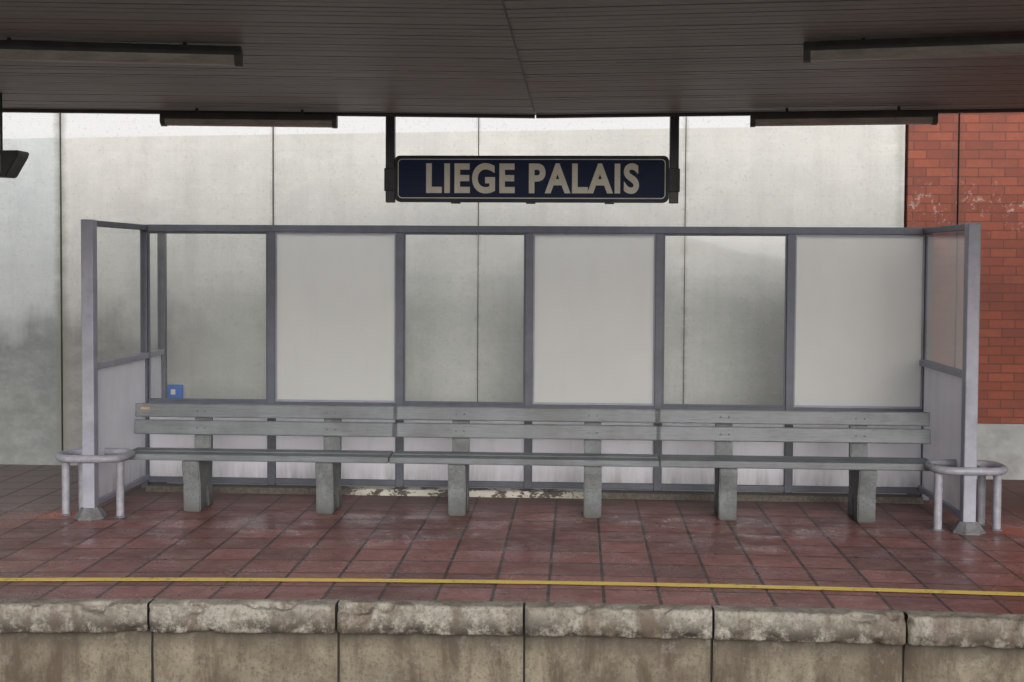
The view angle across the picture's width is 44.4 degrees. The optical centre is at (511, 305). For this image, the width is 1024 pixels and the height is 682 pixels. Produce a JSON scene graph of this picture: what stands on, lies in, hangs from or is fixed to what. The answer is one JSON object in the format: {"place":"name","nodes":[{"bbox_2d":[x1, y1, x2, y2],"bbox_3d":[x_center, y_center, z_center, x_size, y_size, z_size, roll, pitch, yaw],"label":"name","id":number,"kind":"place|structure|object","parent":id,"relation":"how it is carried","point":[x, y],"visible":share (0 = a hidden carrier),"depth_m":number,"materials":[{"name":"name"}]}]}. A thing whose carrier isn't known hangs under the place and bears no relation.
{"place":"outdoors","nodes":[
{"label":"outdoors","id":0,"kind":"place"},
{"bbox_2d":[0,113,62,464],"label":"wall slab","id":1,"kind":"structure","parent":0,"point":[31,412],"depth_m":10.96,"materials":[{"name":"grey concrete"}]},
{"bbox_2d":[61,113,272,464],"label":"wall slab","id":2,"kind":"structure","parent":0,"point":[137,168],"depth_m":10.88,"materials":[{"name":"white concrete"}]},
{"bbox_2d":[167,385,182,397],"bbox_3d":[-2.949,0.744,10.910,0.180,0.120,0.027,0,2,3],"label":"wall sign","id":3,"kind":"object","parent":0,"point":[174,391],"visible":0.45,"depth_m":10.90,"materials":[{"name":"blue plastic"}]},
{"bbox_2d":[274,116,478,401],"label":"wall slab","id":4,"kind":"structure","parent":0,"point":[328,176],"depth_m":10.77,"materials":[{"name":"grey concrete"}]},
{"bbox_2d":[0,0,1023,117],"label":"platform canopy","id":5,"kind":"object","parent":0,"point":[528,58],"visible":1,"depth_m":5.98,"materials":[{"name":"black metal"}]},
{"bbox_2d":[0,93,28,177],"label":"loudspeaker","id":6,"kind":"object","parent":5,"relation":"hanging from","point":[12,162],"visible":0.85,"depth_m":7.21,"materials":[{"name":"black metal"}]},
{"bbox_2d":[0,37,242,66],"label":"ceiling lamp","id":7,"kind":"object","parent":5,"relation":"attached to","point":[67,51],"visible":1,"depth_m":5.45,"materials":[{"name":"black metal"}]},
{"bbox_2d":[159,108,337,127],"bbox_3d":[-1.661,-1.192,7.946,1.101,0.120,0.124,0,2,-4],"label":"ceiling lamp","id":8,"kind":"object","parent":5,"relation":"attached to","point":[196,118],"visible":1,"depth_m":7.90,"materials":[{"name":"black metal"}]},
{"bbox_2d":[384,117,679,203],"bbox_3d":[0.126,-0.959,8.149,1.918,0.590,0.104,0,2,3],"label":"station sign","id":9,"kind":"object","parent":5,"relation":"attached to","point":[540,179],"visible":0.98,"depth_m":8.11,"materials":[{"name":"blue metal"}]},
{"bbox_2d":[750,106,937,126],"bbox_3d":[2.024,-1.163,7.686,1.109,0.120,0.124,1,2,9],"label":"ceiling lamp","id":10,"kind":"object","parent":5,"relation":"attached to","point":[897,117],"visible":1,"depth_m":7.64,"materials":[{"name":"black metal"}]},
{"bbox_2d":[803,34,1023,62],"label":"ceiling lamp","id":11,"kind":"object","parent":5,"relation":"attached to","point":[926,47],"visible":1,"depth_m":5.25,"materials":[{"name":"black metal"}]},
{"bbox_2d":[478,115,685,403],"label":"wall slab","id":12,"kind":"structure","parent":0,"point":[500,308],"depth_m":10.69,"materials":[{"name":"grey concrete"}]},
{"bbox_2d":[683,116,904,404],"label":"wall slab","id":13,"kind":"structure","parent":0,"point":[740,172],"depth_m":10.61,"materials":[{"name":"grey concrete"}]},
{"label":"ground","id":14,"kind":"structure","parent":0,"visible":0},
{"bbox_2d":[0,464,1023,681],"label":"platform","id":15,"kind":"structure","parent":14,"relation":"on","point":[240,587],"depth_m":6.87,"materials":[{"name":"red tile"}]},
{"bbox_2d":[55,448,134,517],"bbox_3d":[-2.944,1.252,8.876,0.524,0.446,0.394,0,2,3],"label":"guard rail","id":16,"kind":"object","parent":15,"relation":"on","point":[118,456],"visible":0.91,"depth_m":8.78,"materials":[{"name":"grey metal"}]},
{"bbox_2d":[129,403,396,513],"bbox_3d":[-1.809,1.100,9.083,1.956,0.748,0.394,0,2,3],"label":"platform bench","id":17,"kind":"object","parent":15,"relation":"on","point":[203,454],"visible":0.98,"depth_m":9.14,"materials":[{"name":"concrete"}]},
{"bbox_2d":[61,127,685,401],"bbox_3d":[-4.773,-0.454,11.092,16.100,3.720,0.170,0,2,3],"label":"wall backing","id":18,"kind":"object","parent":15,"relation":"on","point":[273,224],"depth_m":10.81,"materials":[{"name":"grey concrete"}]},
{"bbox_2d":[389,406,660,517],"bbox_3d":[0.093,1.114,8.983,1.958,0.748,0.394,0,2,3],"label":"platform bench","id":19,"kind":"object","parent":15,"relation":"on","point":[461,430],"visible":1,"depth_m":9.04,"materials":[{"name":"concrete"}]},
{"bbox_2d":[73,219,985,534],"bbox_3d":[0.106,0.441,9.305,6.238,2.090,1.667,0,2,3],"label":"platform shelter","id":20,"kind":"object","parent":15,"relation":"on","point":[881,319],"visible":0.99,"depth_m":9.67,"materials":[{"name":"paint"}]},
{"bbox_2d":[655,409,936,522],"bbox_3d":[1.994,1.127,8.884,1.960,0.748,0.394,0,2,3],"label":"platform bench","id":21,"kind":"object","parent":15,"relation":"on","point":[858,435],"visible":0.95,"depth_m":8.94,"materials":[{"name":"concrete"}]},
{"bbox_2d":[924,459,1007,531],"bbox_3d":[3.092,1.296,8.559,0.524,0.446,0.394,0,2,3],"label":"guard rail","id":22,"kind":"object","parent":15,"relation":"on","point":[983,469],"visible":0.97,"depth_m":8.48,"materials":[{"name":"grey metal"}]},
{"bbox_2d":[977,423,1023,479],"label":"concrete plinth","id":23,"kind":"structure","parent":15,"relation":"on","point":[1002,443],"depth_m":10.52,"materials":[{"name":"grey concrete"}]},
{"bbox_2d":[904,112,1023,423],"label":"brick wall","id":24,"kind":"structure","parent":23,"relation":"on","point":[984,154],"depth_m":10.48,"materials":[{"name":"red brick"}]},
{"bbox_2d":[956,113,958,224],"bbox_3d":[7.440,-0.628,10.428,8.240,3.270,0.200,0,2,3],"label":"wall joint","id":25,"kind":"object","parent":24,"relation":"attached to","point":[957,168],"depth_m":10.51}
]}

